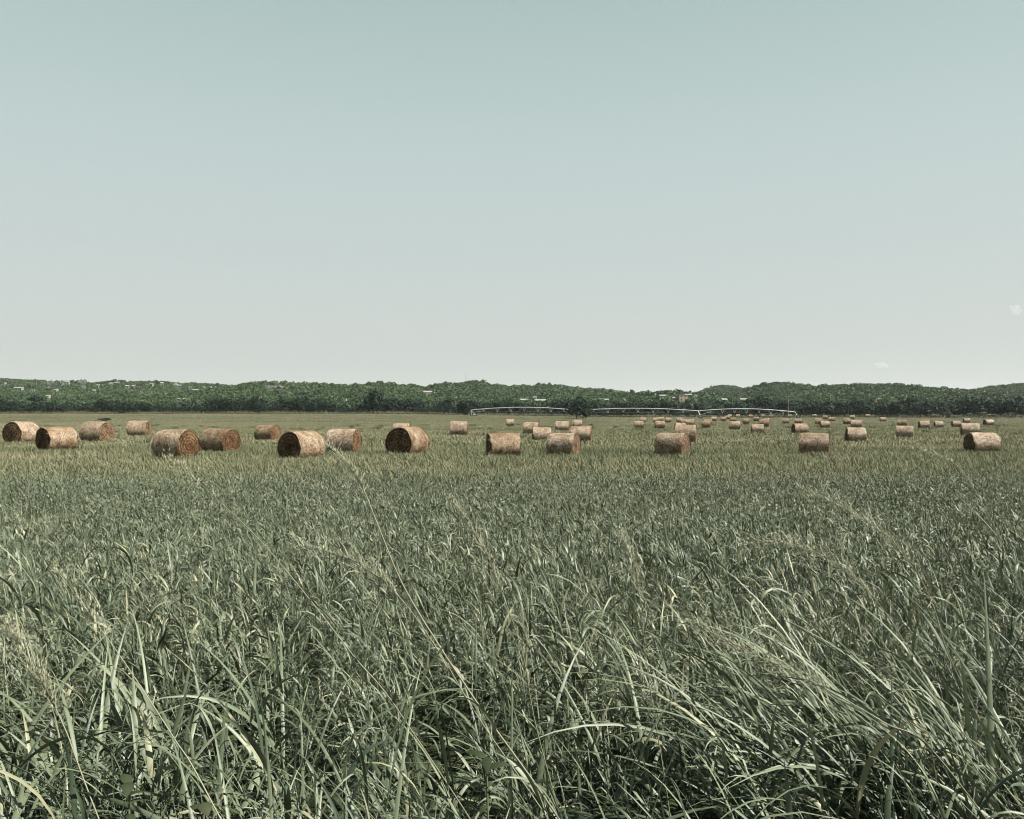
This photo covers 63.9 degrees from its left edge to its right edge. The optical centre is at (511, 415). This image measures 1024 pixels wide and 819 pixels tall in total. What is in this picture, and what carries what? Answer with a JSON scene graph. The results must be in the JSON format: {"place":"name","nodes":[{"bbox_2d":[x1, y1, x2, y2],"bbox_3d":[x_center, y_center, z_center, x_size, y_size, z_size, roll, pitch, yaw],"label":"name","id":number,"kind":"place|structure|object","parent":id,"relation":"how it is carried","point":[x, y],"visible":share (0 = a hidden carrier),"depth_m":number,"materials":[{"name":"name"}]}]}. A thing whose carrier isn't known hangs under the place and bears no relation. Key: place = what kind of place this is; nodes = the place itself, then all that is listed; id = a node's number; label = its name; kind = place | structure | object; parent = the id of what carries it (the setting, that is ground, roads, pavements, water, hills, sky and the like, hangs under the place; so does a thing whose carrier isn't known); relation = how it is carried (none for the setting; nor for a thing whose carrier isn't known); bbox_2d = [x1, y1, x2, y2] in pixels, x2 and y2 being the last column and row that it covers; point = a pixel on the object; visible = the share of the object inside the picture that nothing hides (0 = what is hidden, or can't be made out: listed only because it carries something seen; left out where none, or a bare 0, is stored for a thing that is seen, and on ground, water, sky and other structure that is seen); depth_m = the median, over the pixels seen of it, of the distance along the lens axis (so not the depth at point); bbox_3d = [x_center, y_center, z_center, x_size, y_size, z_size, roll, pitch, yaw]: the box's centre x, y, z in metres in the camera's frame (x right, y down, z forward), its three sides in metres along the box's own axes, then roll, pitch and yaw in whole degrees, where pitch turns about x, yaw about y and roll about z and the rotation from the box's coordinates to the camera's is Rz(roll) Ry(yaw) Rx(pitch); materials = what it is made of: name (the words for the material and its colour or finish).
{"place":"outdoors","nodes":[
{"label":"outdoors","id":0,"kind":"place"},
{"bbox_2d":[0,414,1023,818],"bbox_3d":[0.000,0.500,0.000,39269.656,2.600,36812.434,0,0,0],"label":"ground","id":1,"kind":"structure","parent":0,"point":[430,748],"depth_m":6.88,"materials":[{"name":"green plant"}]},
{"bbox_2d":[1,421,39,441],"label":"hay bale","id":2,"kind":"object","parent":1,"relation":"on","point":[14,431],"visible":0.83,"depth_m":50.71,"materials":[{"name":"plant"}]},
{"bbox_2d":[26,395,46,409],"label":"belt tree","id":3,"kind":"object","parent":1,"relation":"on","point":[32,398],"visible":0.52,"depth_m":343.31,"materials":[{"name":"green plant"}]},
{"bbox_2d":[31,401,60,411],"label":"belt tree","id":4,"kind":"object","parent":1,"relation":"on","point":[40,405],"visible":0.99,"depth_m":325.68,"materials":[{"name":"green plant"}]},
{"bbox_2d":[0,610,99,818],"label":"seed stalk","id":5,"kind":"object","parent":1,"relation":"on","point":[38,675],"visible":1,"depth_m":1.94,"materials":[{"name":"beige plant"}]},
{"bbox_2d":[32,425,78,450],"bbox_3d":[-22.221,1.194,40.057,1.542,1.495,1.805,0,0,32],"label":"hay bale","id":6,"kind":"object","parent":1,"relation":"on","point":[60,437],"visible":0.87,"depth_m":39.60,"materials":[{"name":"plant"}]},
{"bbox_2d":[77,421,115,441],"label":"hay bale","id":7,"kind":"object","parent":1,"relation":"on","point":[90,431],"visible":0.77,"depth_m":51.85,"materials":[{"name":"plant"}]},
{"bbox_2d":[92,399,117,410],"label":"belt tree","id":8,"kind":"object","parent":1,"relation":"on","point":[108,404],"visible":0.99,"depth_m":322.10,"materials":[{"name":"green plant"}]},
{"bbox_2d":[115,402,134,412],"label":"belt tree","id":9,"kind":"object","parent":1,"relation":"on","point":[124,406],"visible":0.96,"depth_m":320.42,"materials":[{"name":"green plant"}]},
{"bbox_2d":[120,774,149,818],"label":"broad leaf weed","id":10,"kind":"object","parent":1,"relation":"on","point":[127,786],"visible":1,"depth_m":2.09,"materials":[{"name":"green plant"}]},
{"bbox_2d":[52,562,224,818],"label":"seed stalk","id":11,"kind":"object","parent":1,"relation":"on","point":[106,632],"visible":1,"depth_m":1.89,"materials":[{"name":"green plant"}]},
{"bbox_2d":[126,420,151,435],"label":"hay bale","id":12,"kind":"object","parent":1,"relation":"on","point":[135,427],"visible":0.84,"depth_m":67.48,"materials":[{"name":"plant"}]},
{"bbox_2d":[133,402,154,411],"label":"belt tree","id":13,"kind":"object","parent":1,"relation":"on","point":[145,406],"visible":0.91,"depth_m":330.22,"materials":[{"name":"green plant"}]},
{"bbox_2d":[151,428,200,456],"bbox_3d":[-13.722,1.198,33.614,1.614,1.464,1.491,0,0,20],"label":"hay bale","id":14,"kind":"object","parent":1,"relation":"on","point":[183,442],"visible":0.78,"depth_m":33.16,"materials":[{"name":"plant"}]},
{"bbox_2d":[190,802,211,818],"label":"broad leaf weed","id":15,"kind":"object","parent":1,"relation":"on","point":[204,808],"visible":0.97,"depth_m":1.92,"materials":[{"name":"green plant"}]},
{"bbox_2d":[201,398,223,411],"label":"belt tree","id":16,"kind":"object","parent":1,"relation":"on","point":[215,408],"visible":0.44,"depth_m":329.85,"materials":[{"name":"green plant"}]},
{"bbox_2d":[199,427,242,451],"bbox_3d":[-13.825,1.231,38.905,1.757,1.407,1.498,0,0,22],"label":"hay bale","id":17,"kind":"object","parent":1,"relation":"on","point":[216,439],"visible":0.87,"depth_m":38.45,"materials":[{"name":"plant"}]},
{"bbox_2d":[210,396,238,411],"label":"belt tree","id":18,"kind":"object","parent":1,"relation":"on","point":[225,401],"visible":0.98,"depth_m":317.50,"materials":[{"name":"green plant"}]},
{"bbox_2d":[239,396,267,411],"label":"belt tree","id":19,"kind":"object","parent":1,"relation":"on","point":[256,402],"visible":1,"depth_m":318.34,"materials":[{"name":"green plant"}]},
{"bbox_2d":[254,424,281,439],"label":"hay bale","id":20,"kind":"object","parent":1,"relation":"on","point":[267,432],"visible":0.84,"depth_m":55.32,"materials":[{"name":"plant"}]},
{"bbox_2d":[278,397,308,411],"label":"belt tree","id":21,"kind":"object","parent":1,"relation":"on","point":[288,402],"visible":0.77,"depth_m":321.67,"materials":[{"name":"green plant"}]},
{"bbox_2d":[274,429,324,458],"bbox_3d":[-8.416,1.222,32.811,1.469,1.402,1.760,0,0,30],"label":"hay bale","id":22,"kind":"object","parent":1,"relation":"on","point":[298,444],"visible":0.84,"depth_m":32.31,"materials":[{"name":"plant"}]},
{"bbox_2d":[288,400,312,411],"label":"belt tree","id":23,"kind":"object","parent":1,"relation":"on","point":[300,403],"visible":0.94,"depth_m":320.92,"materials":[{"name":"green plant"}]},
{"bbox_2d":[302,399,319,411],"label":"belt tree","id":24,"kind":"object","parent":1,"relation":"on","point":[313,405],"visible":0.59,"depth_m":329.14,"materials":[{"name":"green plant"}]},
{"bbox_2d":[163,447,470,818],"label":"seed stalk","id":25,"kind":"object","parent":1,"relation":"on","point":[434,714],"visible":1,"depth_m":2.17,"materials":[{"name":"green plant"}]},
{"bbox_2d":[316,400,333,412],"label":"belt tree","id":26,"kind":"object","parent":1,"relation":"on","point":[324,406],"visible":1,"depth_m":319.55,"materials":[{"name":"green plant"}]},
{"bbox_2d":[325,428,362,451],"bbox_3d":[-7.861,1.234,38.343,1.659,1.414,1.401,0,0,11],"label":"hay bale","id":27,"kind":"object","parent":1,"relation":"on","point":[351,439],"visible":0.74,"depth_m":37.86,"materials":[{"name":"plant"}]},
{"bbox_2d":[359,388,383,412],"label":"dark tree","id":28,"kind":"object","parent":1,"relation":"on","point":[372,398],"visible":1,"depth_m":322.23,"materials":[{"name":"green plant"}]},
{"bbox_2d":[378,400,403,411],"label":"belt tree","id":29,"kind":"object","parent":1,"relation":"on","point":[389,403],"visible":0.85,"depth_m":327.86,"materials":[{"name":"green plant"}]},
{"bbox_2d":[391,399,414,410],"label":"belt tree","id":30,"kind":"object","parent":1,"relation":"on","point":[402,402],"visible":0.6,"depth_m":329.69,"materials":[{"name":"green plant"}]},
{"bbox_2d":[383,425,430,454],"bbox_3d":[-4.703,1.173,36.746,1.651,1.507,1.864,0,0,25],"label":"hay bale","id":31,"kind":"object","parent":1,"relation":"on","point":[405,439],"visible":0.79,"depth_m":36.20,"materials":[{"name":"plant"}]},
{"bbox_2d":[402,400,420,412],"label":"belt tree","id":32,"kind":"object","parent":1,"relation":"on","point":[410,405],"visible":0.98,"depth_m":322.45,"materials":[{"name":"green plant"}]},
{"bbox_2d":[288,525,548,818],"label":"seed stalk","id":33,"kind":"object","parent":1,"relation":"on","point":[357,560],"visible":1,"depth_m":2.43,"materials":[{"name":"beige plant"}]},
{"bbox_2d":[318,439,559,818],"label":"seed stalk","id":34,"kind":"object","parent":1,"relation":"on","point":[358,476],"visible":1,"depth_m":2.50,"materials":[{"name":"green plant"}]},
{"bbox_2d":[434,405,453,412],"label":"belt tree","id":35,"kind":"object","parent":1,"relation":"on","point":[445,409],"visible":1,"depth_m":321.30,"materials":[{"name":"green plant"}]},
{"bbox_2d":[435,398,455,412],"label":"belt tree","id":36,"kind":"object","parent":1,"relation":"on","point":[447,402],"visible":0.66,"depth_m":340.15,"materials":[{"name":"green plant"}]},
{"bbox_2d":[449,421,469,434],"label":"hay bale","id":37,"kind":"object","parent":1,"relation":"on","point":[459,428],"visible":0.91,"depth_m":72.01,"materials":[{"name":"plant"}]},
{"bbox_2d":[453,400,471,411],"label":"belt tree","id":38,"kind":"object","parent":1,"relation":"on","point":[462,405],"visible":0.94,"depth_m":317.29,"materials":[{"name":"green plant"}]},
{"bbox_2d":[0,409,929,417],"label":"margin grass","id":39,"kind":"structure","parent":1,"relation":"on","point":[360,412],"depth_m":300.51,"materials":[{"name":"green plant"}]},
{"bbox_2d":[465,400,485,413],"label":"belt tree","id":40,"kind":"object","parent":1,"relation":"on","point":[474,405],"visible":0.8,"depth_m":320.32,"materials":[{"name":"green plant"}]},
{"bbox_2d":[466,750,511,818],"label":"broad leaf weed","id":41,"kind":"object","parent":1,"relation":"on","point":[487,763],"visible":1,"depth_m":2.24,"materials":[{"name":"green plant"}]},
{"bbox_2d":[442,492,559,817],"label":"seed stalk","id":42,"kind":"object","parent":1,"relation":"on","point":[492,562],"visible":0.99,"depth_m":2.63,"materials":[{"name":"green plant"}]},
{"bbox_2d":[483,432,521,456],"bbox_3d":[-0.374,1.289,34.487,1.641,1.294,1.359,0,0,-13],"label":"hay bale","id":43,"kind":"object","parent":1,"relation":"on","point":[508,443],"visible":0.87,"depth_m":33.99,"materials":[{"name":"plant"}]},
{"bbox_2d":[496,403,513,412],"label":"belt tree","id":44,"kind":"object","parent":1,"relation":"on","point":[504,410],"visible":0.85,"depth_m":316.92,"materials":[{"name":"green plant"}]},
{"bbox_2d":[0,413,1023,487],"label":"field grass","id":45,"kind":"structure","parent":1,"relation":"on","point":[774,448],"depth_m":34.04,"materials":[{"name":"green plant"}]},
{"bbox_2d":[0,645,1023,818],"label":"undergrowth","id":46,"kind":"object","parent":1,"relation":"on","point":[674,805],"visible":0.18,"depth_m":3.80,"materials":[{"name":"green plant"}]},
{"bbox_2d":[507,402,528,412],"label":"belt tree","id":47,"kind":"object","parent":1,"relation":"on","point":[514,410],"visible":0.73,"depth_m":323.28,"materials":[{"name":"green plant"}]},
{"bbox_2d":[523,422,538,433],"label":"hay bale","id":48,"kind":"object","parent":1,"relation":"on","point":[527,427],"visible":0.66,"depth_m":74.79,"materials":[{"name":"plant"}]},
{"bbox_2d":[531,427,551,439],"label":"hay bale","id":49,"kind":"object","parent":1,"relation":"on","point":[538,433],"visible":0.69,"depth_m":57.43,"materials":[{"name":"plant"}]},
{"bbox_2d":[548,399,568,413],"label":"belt tree","id":50,"kind":"object","parent":1,"relation":"on","point":[554,406],"visible":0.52,"depth_m":322.13,"materials":[{"name":"green plant"}]},
{"bbox_2d":[555,421,569,430],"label":"hay bale","id":51,"kind":"object","parent":1,"relation":"on","point":[561,425],"visible":0.91,"depth_m":88.29,"materials":[{"name":"plant"}]},
{"bbox_2d":[546,432,581,454],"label":"hay bale","id":52,"kind":"object","parent":1,"relation":"on","point":[563,443],"visible":0.79,"depth_m":34.94,"materials":[{"name":"plant"}]},
{"bbox_2d":[551,399,576,413],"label":"belt tree","id":53,"kind":"object","parent":1,"relation":"on","point":[564,407],"visible":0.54,"depth_m":320.59,"materials":[{"name":"green plant"}]},
{"bbox_2d":[559,399,593,418],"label":"lone tree","id":54,"kind":"object","parent":1,"relation":"on","point":[576,407],"visible":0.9,"depth_m":243.27,"materials":[{"name":"green plant"}]},
{"bbox_2d":[570,425,593,440],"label":"hay bale","id":55,"kind":"object","parent":1,"relation":"on","point":[585,433],"visible":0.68,"depth_m":54.99,"materials":[{"name":"plant"}]},
{"bbox_2d":[575,408,592,417],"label":"lone bush","id":56,"kind":"object","parent":1,"relation":"on","point":[585,412],"visible":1,"depth_m":236.91,"materials":[{"name":"green plant"}]},
{"bbox_2d":[603,402,629,415],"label":"belt tree","id":57,"kind":"object","parent":1,"relation":"on","point":[616,411],"visible":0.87,"depth_m":322.29,"materials":[{"name":"green plant"}]},
{"bbox_2d":[622,401,646,414],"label":"belt tree","id":58,"kind":"object","parent":1,"relation":"on","point":[629,405],"visible":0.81,"depth_m":323.04,"materials":[{"name":"green plant"}]},
{"bbox_2d":[470,407,799,417],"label":"irrigation pivot","id":59,"kind":"object","parent":1,"relation":"on","point":[700,415],"visible":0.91,"depth_m":267.89,"materials":[{"name":"metal"}]},
{"bbox_2d":[606,526,670,816],"bbox_3d":[0.421,1.068,2.669,0.248,1.365,0.662,0,0,7],"label":"seed stalk","id":60,"kind":"object","parent":1,"relation":"on","point":[627,551],"visible":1,"depth_m":2.83,"materials":[{"name":"green plant"}]},
{"bbox_2d":[639,402,657,414],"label":"belt tree","id":61,"kind":"object","parent":1,"relation":"on","point":[652,405],"visible":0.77,"depth_m":318.94,"materials":[{"name":"green plant"}]},
{"bbox_2d":[659,402,679,415],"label":"belt tree","id":62,"kind":"object","parent":1,"relation":"on","point":[667,406],"visible":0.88,"depth_m":323.70,"materials":[{"name":"green plant"}]},
{"bbox_2d":[653,432,690,455],"bbox_3d":[6.858,1.287,35.129,1.526,1.270,1.244,0,0,33],"label":"hay bale","id":63,"kind":"object","parent":1,"relation":"on","point":[670,443],"visible":0.81,"depth_m":34.76,"materials":[{"name":"plant"}]},
{"bbox_2d":[674,423,696,441],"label":"hay bale","id":64,"kind":"object","parent":1,"relation":"on","point":[690,431],"visible":0.68,"depth_m":53.77,"materials":[{"name":"plant"}]},
{"bbox_2d":[728,421,740,429],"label":"hay bale","id":65,"kind":"object","parent":1,"relation":"on","point":[734,425],"visible":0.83,"depth_m":100.39,"materials":[{"name":"plant"}]},
{"bbox_2d":[726,403,745,414],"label":"belt tree","id":66,"kind":"object","parent":1,"relation":"on","point":[737,406],"visible":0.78,"depth_m":325.26,"materials":[{"name":"green plant"}]},
{"bbox_2d":[749,424,763,432],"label":"hay bale","id":67,"kind":"object","parent":1,"relation":"on","point":[757,427],"visible":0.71,"depth_m":80.85,"materials":[{"name":"plant"}]},
{"bbox_2d":[745,395,774,414],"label":"belt tree","id":68,"kind":"object","parent":1,"relation":"on","point":[752,401],"visible":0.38,"depth_m":347.72,"materials":[{"name":"green plant"}]},
{"bbox_2d":[748,398,772,414],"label":"belt tree","id":69,"kind":"object","parent":1,"relation":"on","point":[758,405],"visible":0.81,"depth_m":321.12,"materials":[{"name":"green plant"}]},
{"bbox_2d":[767,401,796,414],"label":"belt tree","id":70,"kind":"object","parent":1,"relation":"on","point":[779,405],"visible":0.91,"depth_m":306.92,"materials":[{"name":"green plant"}]},
{"bbox_2d":[790,423,808,432],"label":"hay bale","id":71,"kind":"object","parent":1,"relation":"on","point":[799,427],"visible":0.88,"depth_m":79.61,"materials":[{"name":"plant"}]},
{"bbox_2d":[798,402,819,414],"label":"belt tree","id":72,"kind":"object","parent":1,"relation":"on","point":[807,407],"visible":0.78,"depth_m":310.28,"materials":[{"name":"green plant"}]},
{"bbox_2d":[796,432,830,453],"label":"hay bale","id":73,"kind":"object","parent":1,"relation":"on","point":[812,442],"visible":0.86,"depth_m":35.90,"materials":[{"name":"plant"}]},
{"bbox_2d":[810,404,833,414],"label":"belt tree","id":74,"kind":"object","parent":1,"relation":"on","point":[821,409],"visible":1,"depth_m":304.24,"materials":[{"name":"green plant"}]},
{"bbox_2d":[683,608,986,818],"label":"seed stalk","id":75,"kind":"object","parent":1,"relation":"on","point":[782,666],"visible":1,"depth_m":1.94,"materials":[{"name":"beige plant"}]},
{"bbox_2d":[825,405,848,415],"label":"belt tree","id":76,"kind":"object","parent":1,"relation":"on","point":[836,411],"visible":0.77,"depth_m":303.79,"materials":[{"name":"green plant"}]},
{"bbox_2d":[833,400,854,415],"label":"belt tree","id":77,"kind":"object","parent":1,"relation":"on","point":[840,403],"visible":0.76,"depth_m":305.17,"materials":[{"name":"green plant"}]},
{"bbox_2d":[844,427,866,441],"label":"hay bale","id":78,"kind":"object","parent":1,"relation":"on","point":[854,433],"visible":0.9,"depth_m":53.47,"materials":[{"name":"plant"}]},
{"bbox_2d":[839,400,873,414],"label":"belt tree","id":79,"kind":"object","parent":1,"relation":"on","point":[852,403],"visible":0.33,"depth_m":312.04,"materials":[{"name":"green plant"}]},
{"bbox_2d":[850,420,862,427],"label":"hay bale","id":80,"kind":"object","parent":1,"relation":"on","point":[856,423],"visible":0.84,"depth_m":115.03,"materials":[{"name":"plant"}]},
{"bbox_2d":[853,401,876,415],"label":"belt tree","id":81,"kind":"object","parent":1,"relation":"on","point":[866,408],"visible":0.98,"depth_m":304.00,"materials":[{"name":"green plant"}]},
{"bbox_2d":[727,522,1023,812],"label":"seed stalk","id":82,"kind":"object","parent":1,"relation":"on","point":[850,574],"visible":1,"depth_m":2.62,"materials":[{"name":"green plant"}]},
{"bbox_2d":[866,402,886,414],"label":"belt tree","id":83,"kind":"object","parent":1,"relation":"on","point":[877,408],"visible":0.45,"depth_m":314.24,"materials":[{"name":"green plant"}]},
{"bbox_2d":[882,402,905,416],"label":"belt tree","id":84,"kind":"object","parent":1,"relation":"on","point":[894,406],"visible":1,"depth_m":299.13,"materials":[{"name":"green plant"}]},
{"bbox_2d":[895,425,914,437],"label":"hay bale","id":85,"kind":"object","parent":1,"relation":"on","point":[904,431],"visible":0.84,"depth_m":62.92,"materials":[{"name":"plant"}]},
{"bbox_2d":[896,396,918,415],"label":"belt tree","id":86,"kind":"object","parent":1,"relation":"on","point":[908,400],"visible":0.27,"depth_m":348.34,"materials":[{"name":"green plant"}]},
{"bbox_2d":[793,482,1022,815],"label":"seed stalk","id":87,"kind":"object","parent":1,"relation":"on","point":[904,552],"visible":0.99,"depth_m":2.72,"materials":[{"name":"green plant"}]},
{"bbox_2d":[905,403,938,415],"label":"belt tree","id":88,"kind":"object","parent":1,"relation":"on","point":[916,408],"visible":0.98,"depth_m":301.11,"materials":[{"name":"green plant"}]},
{"bbox_2d":[936,405,952,416],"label":"belt tree","id":89,"kind":"object","parent":1,"relation":"on","point":[942,409],"visible":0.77,"depth_m":308.65,"materials":[{"name":"green plant"}]},
{"bbox_2d":[941,403,962,414],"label":"belt tree","id":90,"kind":"object","parent":1,"relation":"on","point":[952,407],"visible":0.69,"depth_m":311.90,"materials":[{"name":"green plant"}]},
{"bbox_2d":[903,439,1023,617],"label":"seed stalk","id":91,"kind":"object","parent":1,"relation":"on","point":[951,459],"visible":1,"depth_m":2.94,"materials":[{"name":"green plant"}]},
{"bbox_2d":[958,423,979,434],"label":"hay bale","id":92,"kind":"object","parent":1,"relation":"on","point":[966,428],"visible":0.83,"depth_m":70.38,"materials":[{"name":"plant"}]},
{"bbox_2d":[958,395,987,414],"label":"dark tree","id":93,"kind":"object","parent":1,"relation":"on","point":[972,402],"visible":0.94,"depth_m":298.04,"materials":[{"name":"green plant"}]},
{"bbox_2d":[963,400,997,413],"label":"belt tree","id":94,"kind":"object","parent":1,"relation":"on","point":[988,405],"visible":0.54,"depth_m":306.84,"materials":[{"name":"green plant"}]},
{"bbox_2d":[962,431,1000,451],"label":"hay bale","id":95,"kind":"object","parent":1,"relation":"on","point":[986,441],"visible":0.83,"depth_m":38.18,"materials":[{"name":"plant"}]},
{"bbox_2d":[989,402,1019,414],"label":"belt tree","id":96,"kind":"object","parent":1,"relation":"on","point":[1002,407],"visible":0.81,"depth_m":302.14,"materials":[{"name":"green plant"}]},
{"bbox_2d":[1003,399,1023,415],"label":"dark tree","id":97,"kind":"object","parent":1,"relation":"on","point":[1019,405],"visible":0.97,"depth_m":299.26,"materials":[{"name":"green plant"}]},
{"bbox_2d":[0,380,1023,416],"bbox_3d":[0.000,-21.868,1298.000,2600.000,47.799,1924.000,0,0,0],"label":"hills","id":98,"kind":"structure","parent":0,"point":[400,394],"depth_m":755.58,"materials":[{"name":"green plant"}]},
{"bbox_2d":[0,378,1023,415],"bbox_3d":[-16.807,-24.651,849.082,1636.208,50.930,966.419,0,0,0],"label":"hill forest","id":99,"kind":"object","parent":98,"relation":"on","point":[482,391],"visible":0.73,"depth_m":704.04,"materials":[{"name":"green plant"}]},
{"bbox_2d":[0,0,1023,392],"label":"sky","id":100,"kind":"structure","parent":0,"point":[623,195],"materials":[{"name":"blue"}]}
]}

